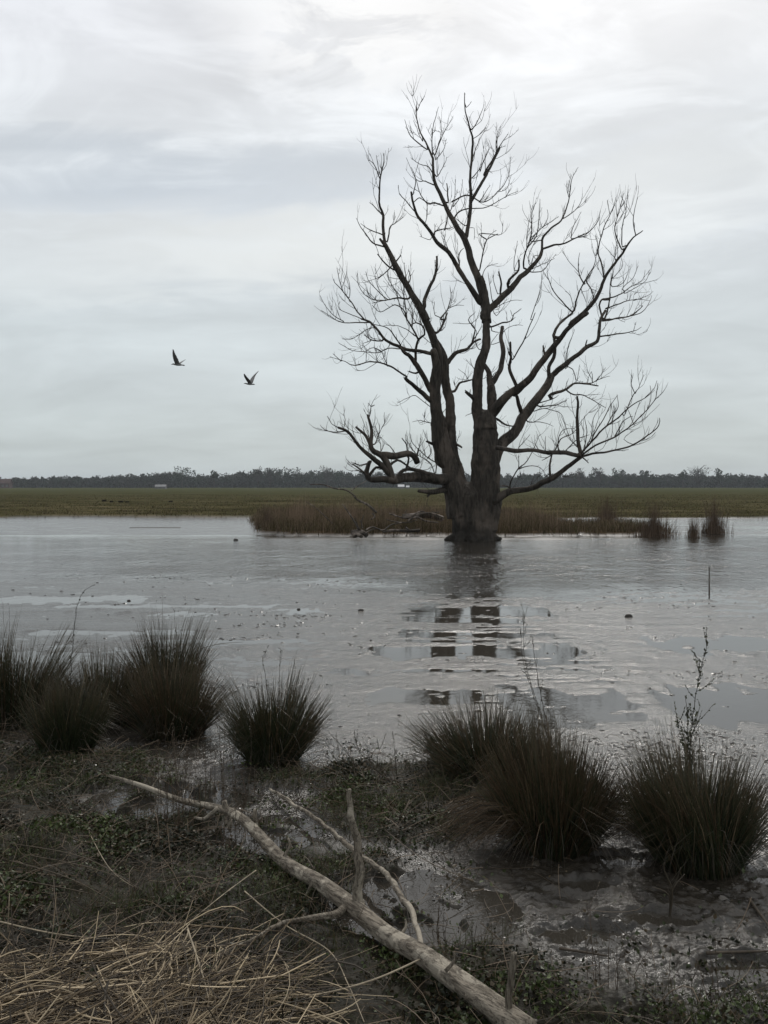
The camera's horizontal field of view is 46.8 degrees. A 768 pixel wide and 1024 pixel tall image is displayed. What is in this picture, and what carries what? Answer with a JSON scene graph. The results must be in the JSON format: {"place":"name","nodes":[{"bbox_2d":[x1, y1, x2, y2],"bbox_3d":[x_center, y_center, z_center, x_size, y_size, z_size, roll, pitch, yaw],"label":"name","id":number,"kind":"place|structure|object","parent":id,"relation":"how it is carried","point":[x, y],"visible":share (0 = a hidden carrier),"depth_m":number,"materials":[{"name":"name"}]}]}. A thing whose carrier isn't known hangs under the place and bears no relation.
{"place":"outdoors","nodes":[
{"label":"outdoors","id":0,"kind":"place"},
{"bbox_2d":[171,350,185,365],"bbox_3d":[-7.578,-5.694,32.932,0.428,0.557,0.952,1,2,35],"label":"gull","id":1,"kind":"object","parent":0,"point":[176,361],"visible":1,"depth_m":32.78,"materials":[{"name":"black"}]},
{"bbox_2d":[244,372,257,384],"bbox_3d":[-4.668,-4.707,30.923,0.355,0.567,1.184,1,2,26],"label":"gull","id":2,"kind":"object","parent":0,"point":[250,381],"visible":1,"depth_m":30.86,"materials":[{"name":"black"}]},
{"bbox_2d":[0,487,767,1023],"bbox_3d":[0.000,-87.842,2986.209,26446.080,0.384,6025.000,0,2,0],"label":"ground","id":3,"kind":"structure","parent":0,"point":[628,659],"depth_m":6.46,"materials":[{"name":"soil"}]},
{"bbox_2d":[0,479,13,487],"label":"farmhouse","id":4,"kind":"object","parent":3,"relation":"on","point":[6,483],"visible":0.94,"depth_m":517.84,"materials":[{"name":"brick"}]},
{"bbox_2d":[7,893,9,930],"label":"reed stalk","id":5,"kind":"object","parent":3,"relation":"on","point":[8,911],"visible":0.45,"depth_m":3.29,"materials":[{"name":"brown plant"}]},
{"bbox_2d":[3,865,44,929],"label":"dead weed","id":6,"kind":"object","parent":3,"relation":"on","point":[4,911],"visible":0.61,"depth_m":3.34,"materials":[{"name":"plant"}]},
{"bbox_2d":[0,602,91,730],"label":"rush tussock","id":7,"kind":"object","parent":3,"relation":"on","point":[7,693],"visible":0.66,"depth_m":6.22,"materials":[{"name":"green plant"}]},
{"bbox_2d":[3,859,90,884],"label":"bent reed","id":8,"kind":"object","parent":3,"relation":"on","point":[42,867],"visible":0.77,"depth_m":3.64,"materials":[{"name":"plant"}]},
{"bbox_2d":[11,655,92,714],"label":"rush tussock","id":9,"kind":"object","parent":3,"relation":"on","point":[50,689],"visible":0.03,"depth_m":6.44,"materials":[{"name":"green plant"}]},
{"bbox_2d":[1,877,103,896],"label":"bent reed","id":10,"kind":"object","parent":3,"relation":"on","point":[54,886],"visible":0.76,"depth_m":3.50,"materials":[{"name":"plant"}]},
{"bbox_2d":[3,859,112,900],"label":"bent reed","id":11,"kind":"object","parent":3,"relation":"on","point":[58,874],"visible":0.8,"depth_m":3.58,"materials":[{"name":"plant"}]},
{"bbox_2d":[5,651,128,757],"bbox_3d":[-1.992,1.200,5.576,0.731,0.608,0.698,1,2,26],"label":"rush tussock","id":12,"kind":"object","parent":3,"relation":"on","point":[57,726],"visible":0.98,"depth_m":5.48,"materials":[{"name":"green plant"}]},
{"bbox_2d":[4,842,151,897],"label":"bent reed","id":13,"kind":"object","parent":3,"relation":"on","point":[72,854],"visible":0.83,"depth_m":3.78,"materials":[{"name":"plant"}]},
{"bbox_2d":[23,854,134,883],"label":"bent reed","id":14,"kind":"object","parent":3,"relation":"on","point":[77,864],"visible":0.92,"depth_m":3.69,"materials":[{"name":"plant"}]},
{"bbox_2d":[69,585,92,688],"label":"tall stalk","id":15,"kind":"object","parent":3,"relation":"on","point":[73,643],"visible":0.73,"depth_m":6.14,"materials":[{"name":"plant"}]},
{"bbox_2d":[36,633,165,728],"bbox_3d":[-2.041,1.194,6.352,1.076,0.674,0.862,0,2,0],"label":"rush tussock","id":16,"kind":"object","parent":3,"relation":"on","point":[116,686],"visible":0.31,"depth_m":6.26,"materials":[{"name":"green plant"}]},
{"bbox_2d":[87,829,129,884],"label":"long stem","id":17,"kind":"object","parent":3,"relation":"on","point":[103,859],"visible":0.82,"depth_m":3.81,"materials":[{"name":"beige plant"}]},
{"bbox_2d":[132,762,164,799],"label":"dead weed","id":18,"kind":"object","parent":3,"relation":"on","point":[148,783],"visible":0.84,"depth_m":4.77,"materials":[{"name":"plant"}]},
{"bbox_2d":[96,599,224,700],"bbox_3d":[-1.691,1.043,6.881,1.047,0.945,0.889,0,2,0],"label":"rush tussock","id":19,"kind":"object","parent":3,"relation":"on","point":[182,653],"visible":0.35,"depth_m":6.87,"materials":[{"name":"green plant"}]},
{"bbox_2d":[154,485,167,488],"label":"field shed","id":20,"kind":"structure","parent":3,"relation":"on","point":[160,486],"depth_m":428.07,"materials":[{"name":"white metal"}]},
{"bbox_2d":[137,718,186,828],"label":"dead weed","id":21,"kind":"object","parent":3,"relation":"on","point":[167,781],"visible":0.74,"depth_m":4.32,"materials":[{"name":"plant"}]},
{"bbox_2d":[90,637,238,741],"bbox_3d":[-1.469,1.177,6.054,1.060,0.718,0.812,0,2,0],"label":"rush tussock","id":22,"kind":"object","parent":3,"relation":"on","point":[155,713],"visible":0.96,"depth_m":5.96,"materials":[{"name":"green plant"}]},
{"bbox_2d":[171,466,195,487],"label":"tree","id":23,"kind":"object","parent":3,"relation":"on","point":[181,474],"visible":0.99,"depth_m":559.57,"materials":[{"name":"grey plant"}]},
{"bbox_2d":[164,723,206,833],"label":"dead weed","id":24,"kind":"object","parent":3,"relation":"on","point":[183,804],"visible":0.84,"depth_m":4.18,"materials":[{"name":"plant"}]},
{"bbox_2d":[0,879,393,1023],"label":"dry straw","id":25,"kind":"object","parent":3,"relation":"on","point":[71,1001],"visible":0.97,"depth_m":2.79,"materials":[{"name":"beige plant"}]},
{"bbox_2d":[0,921,128,941],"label":"long stem","id":26,"kind":"object","parent":25,"relation":"on","point":[48,932],"visible":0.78,"depth_m":3.17,"materials":[{"name":"beige plant"}]},
{"bbox_2d":[187,929,210,1018],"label":"reed stalk","id":27,"kind":"object","parent":25,"relation":"on","point":[188,931],"visible":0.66,"depth_m":2.88,"materials":[{"name":"beige plant"}]},
{"bbox_2d":[190,739,217,811],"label":"dead weed","id":28,"kind":"object","parent":3,"relation":"on","point":[199,778],"visible":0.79,"depth_m":4.46,"materials":[{"name":"plant"}]},
{"bbox_2d":[210,470,218,487],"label":"tree","id":29,"kind":"object","parent":3,"relation":"on","point":[214,474],"visible":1,"depth_m":559.44,"materials":[{"name":"grey plant"}]},
{"bbox_2d":[194,870,256,917],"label":"long stem","id":30,"kind":"object","parent":3,"relation":"on","point":[228,890],"visible":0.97,"depth_m":3.52,"materials":[{"name":"beige plant"}]},
{"bbox_2d":[153,881,300,933],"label":"bent reed","id":31,"kind":"object","parent":3,"relation":"on","point":[226,907],"visible":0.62,"depth_m":3.30,"materials":[{"name":"plant"}]},
{"bbox_2d":[200,807,256,849],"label":"dead weed","id":32,"kind":"object","parent":3,"relation":"on","point":[228,832],"visible":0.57,"depth_m":4.05,"materials":[{"name":"plant"}]},
{"bbox_2d":[216,712,251,814],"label":"dead weed","id":33,"kind":"object","parent":3,"relation":"on","point":[242,792],"visible":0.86,"depth_m":4.53,"materials":[{"name":"plant"}]},
{"bbox_2d":[220,790,273,852],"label":"dead weed","id":34,"kind":"object","parent":3,"relation":"on","point":[252,820],"visible":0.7,"depth_m":4.09,"materials":[{"name":"plant"}]},
{"bbox_2d":[252,466,262,487],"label":"tree","id":35,"kind":"object","parent":3,"relation":"on","point":[258,475],"visible":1,"depth_m":559.23,"materials":[{"name":"grey plant"}]},
{"bbox_2d":[254,514,260,528],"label":"reed clump","id":36,"kind":"object","parent":3,"relation":"on","point":[257,524],"visible":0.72,"depth_m":34.55,"materials":[{"name":"plant"}]},
{"bbox_2d":[257,504,275,529],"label":"reed clump","id":37,"kind":"object","parent":3,"relation":"on","point":[268,518],"visible":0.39,"depth_m":33.06,"materials":[{"name":"brown plant"}]},
{"bbox_2d":[265,468,273,487],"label":"tree","id":38,"kind":"object","parent":3,"relation":"on","point":[268,475],"visible":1,"depth_m":558.96,"materials":[{"name":"grey plant"}]},
{"bbox_2d":[203,652,345,767],"bbox_3d":[-0.672,1.193,5.481,0.982,0.712,0.713,0,2,0],"label":"rush tussock","id":39,"kind":"object","parent":3,"relation":"on","point":[269,742],"visible":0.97,"depth_m":5.38,"materials":[{"name":"green plant"}]},
{"bbox_2d":[248,762,303,801],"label":"dead weed","id":40,"kind":"object","parent":3,"relation":"on","point":[284,785],"visible":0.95,"depth_m":4.77,"materials":[{"name":"plant"}]},
{"bbox_2d":[262,645,294,733],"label":"tall stalk","id":41,"kind":"object","parent":3,"relation":"on","point":[278,682],"visible":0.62,"depth_m":5.50,"materials":[{"name":"plant"}]},
{"bbox_2d":[165,958,419,998],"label":"long stem","id":42,"kind":"object","parent":3,"relation":"on","point":[400,968],"visible":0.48,"depth_m":2.85,"materials":[{"name":"beige plant"}]},
{"bbox_2d":[244,891,363,1021],"bbox_3d":[-0.266,1.522,3.122,0.097,0.016,0.977,-1,2,-30],"label":"long stem","id":43,"kind":"object","parent":3,"relation":"on","point":[310,939],"visible":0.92,"depth_m":3.17,"materials":[{"name":"beige plant"}]},
{"bbox_2d":[108,772,536,1023],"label":"fallen branch","id":44,"kind":"object","parent":3,"relation":"on","point":[490,1005],"visible":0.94,"depth_m":3.28,"materials":[{"name":"wood"}]},
{"bbox_2d":[320,465,335,487],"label":"tree","id":45,"kind":"object","parent":3,"relation":"on","point":[326,477],"visible":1,"depth_m":559.46,"materials":[{"name":"grey plant"}]},
{"bbox_2d":[325,732,362,779],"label":"bent weed","id":46,"kind":"object","parent":3,"relation":"on","point":[348,755],"visible":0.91,"depth_m":4.96,"materials":[{"name":"plant"}]},
{"bbox_2d":[350,727,390,781],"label":"twiggy weed","id":47,"kind":"object","parent":3,"relation":"on","point":[370,756],"visible":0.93,"depth_m":4.99,"materials":[{"name":"plant"}]},
{"bbox_2d":[0,738,767,1023],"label":"ground cover","id":48,"kind":"object","parent":3,"relation":"on","point":[453,998],"visible":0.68,"depth_m":3.73,"materials":[{"name":"green plant"}]},
{"bbox_2d":[0,714,767,1023],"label":"dead stem litter","id":49,"kind":"object","parent":3,"relation":"on","point":[216,866],"visible":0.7,"depth_m":3.82,"materials":[{"name":"plant"}]},
{"bbox_2d":[0,728,767,1023],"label":"bank grass","id":50,"kind":"structure","parent":3,"relation":"on","point":[270,886],"depth_m":3.69,"materials":[{"name":"green plant"}]},
{"bbox_2d":[0,467,767,487],"bbox_3d":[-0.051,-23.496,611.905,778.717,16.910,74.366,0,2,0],"label":"wood","id":51,"kind":"object","parent":3,"relation":"on","point":[287,480],"visible":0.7,"depth_m":583.83,"materials":[{"name":"green plant"}]},
{"bbox_2d":[0,494,767,518],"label":"meadow grass","id":52,"kind":"structure","parent":3,"relation":"on","point":[276,501],"depth_m":68.80,"materials":[{"name":"green plant"}]},
{"bbox_2d":[0,572,767,1023],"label":"mud clods","id":53,"kind":"object","parent":3,"relation":"on","point":[496,838],"visible":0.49,"depth_m":5.35,"materials":[{"name":"soil"}]},
{"bbox_2d":[392,731,397,778],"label":"twiggy weed","id":54,"kind":"object","parent":3,"relation":"on","point":[395,757],"visible":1,"depth_m":5.02,"materials":[{"name":"plant"}]},
{"bbox_2d":[382,527,419,532],"bbox_3d":[0.591,0.600,29.609,1.285,0.195,0.237,0,2,-5],"label":"drift log","id":55,"kind":"object","parent":3,"relation":"on","point":[403,530],"visible":0.98,"depth_m":29.65,"materials":[{"name":"grey wood"}]},
{"bbox_2d":[387,831,473,881],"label":"bent reed","id":56,"kind":"object","parent":3,"relation":"on","point":[434,864],"visible":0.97,"depth_m":3.69,"materials":[{"name":"plant"}]},
{"bbox_2d":[437,886,476,947],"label":"dead weed","id":57,"kind":"object","parent":3,"relation":"on","point":[446,924],"visible":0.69,"depth_m":3.26,"materials":[{"name":"plant"}]},
{"bbox_2d":[311,75,666,541],"bbox_3d":[3.880,-6.491,26.620,12.686,15.188,6.667,0,2,-12],"label":"dead tree","id":58,"kind":"object","parent":3,"relation":"on","point":[473,508],"visible":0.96,"depth_m":27.14,"materials":[{"name":"brown wood"}]},
{"bbox_2d":[391,684,589,785],"bbox_3d":[0.620,1.290,5.221,1.174,0.521,0.987,0,2,0],"label":"rush tussock","id":59,"kind":"object","parent":3,"relation":"on","point":[461,751],"visible":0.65,"depth_m":5.14,"materials":[{"name":"green plant"}]},
{"bbox_2d":[520,604,551,733],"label":"twiggy weed","id":60,"kind":"object","parent":3,"relation":"on","point":[543,706],"visible":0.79,"depth_m":5.70,"materials":[{"name":"plant"}]},
{"bbox_2d":[428,695,666,873],"bbox_3d":[0.790,1.220,4.180,1.186,0.719,0.981,0,2,0],"label":"rush tussock","id":61,"kind":"object","parent":3,"relation":"on","point":[546,805],"visible":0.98,"depth_m":4.06,"materials":[{"name":"green plant"}]},
{"bbox_2d":[500,966,650,1023],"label":"dead stick","id":62,"kind":"object","parent":3,"relation":"on","point":[624,1012],"visible":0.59,"depth_m":2.81,"materials":[{"name":"wood"}]},
{"bbox_2d":[574,468,584,487],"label":"tree","id":63,"kind":"object","parent":3,"relation":"on","point":[580,477],"visible":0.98,"depth_m":559.34,"materials":[{"name":"grey plant"}]},
{"bbox_2d":[559,947,606,956],"bbox_3d":[0.711,1.571,3.166,0.167,0.012,0.011,1,2,18],"label":"dead stick","id":64,"kind":"object","parent":3,"relation":"on","point":[569,949],"visible":1,"depth_m":3.17,"materials":[{"name":"grey wood"}]},
{"bbox_2d":[589,467,605,487],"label":"tree","id":65,"kind":"object","parent":3,"relation":"on","point":[597,473],"visible":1,"depth_m":559.42,"materials":[{"name":"grey plant"}]},
{"bbox_2d":[585,496,626,523],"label":"reed clump","id":66,"kind":"object","parent":3,"relation":"on","point":[610,513],"visible":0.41,"depth_m":36.04,"materials":[{"name":"brown plant"}]},
{"bbox_2d":[584,881,649,993],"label":"dead weed","id":67,"kind":"object","parent":3,"relation":"on","point":[608,957],"visible":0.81,"depth_m":2.96,"materials":[{"name":"plant"}]},
{"bbox_2d":[612,467,625,487],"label":"tree","id":68,"kind":"object","parent":3,"relation":"on","point":[618,475],"visible":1,"depth_m":557.64,"materials":[{"name":"grey plant"}]},
{"bbox_2d":[607,763,656,827],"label":"rush tussock","id":69,"kind":"object","parent":3,"relation":"on","point":[625,800],"visible":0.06,"depth_m":4.45,"materials":[{"name":"green plant"}]},
{"bbox_2d":[639,470,650,487],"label":"tree","id":70,"kind":"object","parent":3,"relation":"on","point":[646,478],"visible":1,"depth_m":559.07,"materials":[{"name":"grey plant"}]},
{"bbox_2d":[628,500,679,537],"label":"reed clump","id":71,"kind":"object","parent":3,"relation":"on","point":[652,529],"visible":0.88,"depth_m":29.32,"materials":[{"name":"brown plant"}]},
{"bbox_2d":[678,469,686,487],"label":"tree","id":72,"kind":"object","parent":3,"relation":"on","point":[681,475],"visible":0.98,"depth_m":559.37,"materials":[{"name":"grey plant"}]},
{"bbox_2d":[601,717,767,885],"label":"rush tussock","id":73,"kind":"object","parent":3,"relation":"on","point":[677,815],"visible":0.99,"depth_m":3.86,"materials":[{"name":"green plant"}]},
{"bbox_2d":[679,510,708,537],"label":"reed clump","id":74,"kind":"object","parent":3,"relation":"on","point":[692,531],"visible":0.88,"depth_m":28.84,"materials":[{"name":"plant"}]},
{"bbox_2d":[674,627,715,776],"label":"leafy weed","id":75,"kind":"object","parent":3,"relation":"on","point":[690,734],"visible":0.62,"depth_m":4.28,"materials":[{"name":"plant"}]},
{"bbox_2d":[686,465,711,487],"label":"tree","id":76,"kind":"object","parent":3,"relation":"on","point":[697,475],"visible":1,"depth_m":559.22,"materials":[{"name":"grey plant"}]},
{"bbox_2d":[658,931,742,1006],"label":"dead weed","id":77,"kind":"object","parent":3,"relation":"on","point":[702,976],"visible":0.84,"depth_m":2.90,"materials":[{"name":"plant"}]},
{"bbox_2d":[708,567,709,593],"bbox_3d":[5.073,1.070,13.821,0.023,0.433,0.024,0,2,0],"label":"thin pole","id":78,"kind":"object","parent":3,"relation":"on","point":[709,581],"visible":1,"depth_m":13.81,"materials":[{"name":"brown wood"}]},
{"bbox_2d":[696,493,735,533],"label":"reed clump","id":79,"kind":"object","parent":3,"relation":"on","point":[713,525],"visible":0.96,"depth_m":31.07,"materials":[{"name":"brown plant"}]},
{"bbox_2d":[714,468,722,487],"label":"tree","id":80,"kind":"object","parent":3,"relation":"on","point":[719,477],"visible":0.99,"depth_m":558.68,"materials":[{"name":"grey plant"}]},
{"bbox_2d":[706,950,767,954],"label":"dead stick","id":81,"kind":"object","parent":3,"relation":"on","point":[731,952],"visible":1,"depth_m":3.17,"materials":[{"name":"grey wood"}]},
{"bbox_2d":[747,897,767,925],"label":"dead stick","id":82,"kind":"object","parent":3,"relation":"on","point":[756,909],"visible":0.96,"depth_m":3.50,"materials":[{"name":"wood"}]},
{"bbox_2d":[0,519,767,999],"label":"water","id":83,"kind":"structure","parent":0,"point":[578,567],"depth_m":14.49,"materials":[{"name":"grey liquid"}]},
{"bbox_2d":[342,504,401,537],"bbox_3d":[-0.347,0.299,29.054,1.996,1.136,0.671,0,2,-9],"label":"uprooted snag","id":84,"kind":"object","parent":83,"relation":"on","point":[358,532],"visible":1,"depth_m":28.95,"materials":[{"name":"grey wood"}]},
{"bbox_2d":[245,491,682,535],"bbox_3d":[1.952,-0.209,37.922,16.837,1.544,16.478,0,2,0],"label":"reed bed","id":85,"kind":"object","parent":83,"relation":"on","point":[294,515],"visible":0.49,"depth_m":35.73,"materials":[{"name":"plant"}]},
{"bbox_2d":[310,481,376,519],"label":"arched branch","id":86,"kind":"object","parent":85,"relation":"attached to","point":[369,506],"visible":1,"depth_m":30.45,"materials":[{"name":"brown wood"}]},
{"bbox_2d":[386,509,443,522],"bbox_3d":[1.114,0.157,31.512,2.080,0.488,0.838,0,2,0],"label":"fallen tree","id":87,"kind":"object","parent":85,"relation":"on","point":[410,516],"visible":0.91,"depth_m":31.49,"materials":[{"name":"wood"}]},
{"bbox_2d":[653,863,684,915],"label":"forked twig","id":88,"kind":"object","parent":83,"relation":"on","point":[670,896],"visible":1,"depth_m":3.49,"materials":[{"name":"wood"}]},
{"bbox_2d":[0,0,767,478],"label":"sky","id":89,"kind":"structure","parent":0,"point":[188,178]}
]}

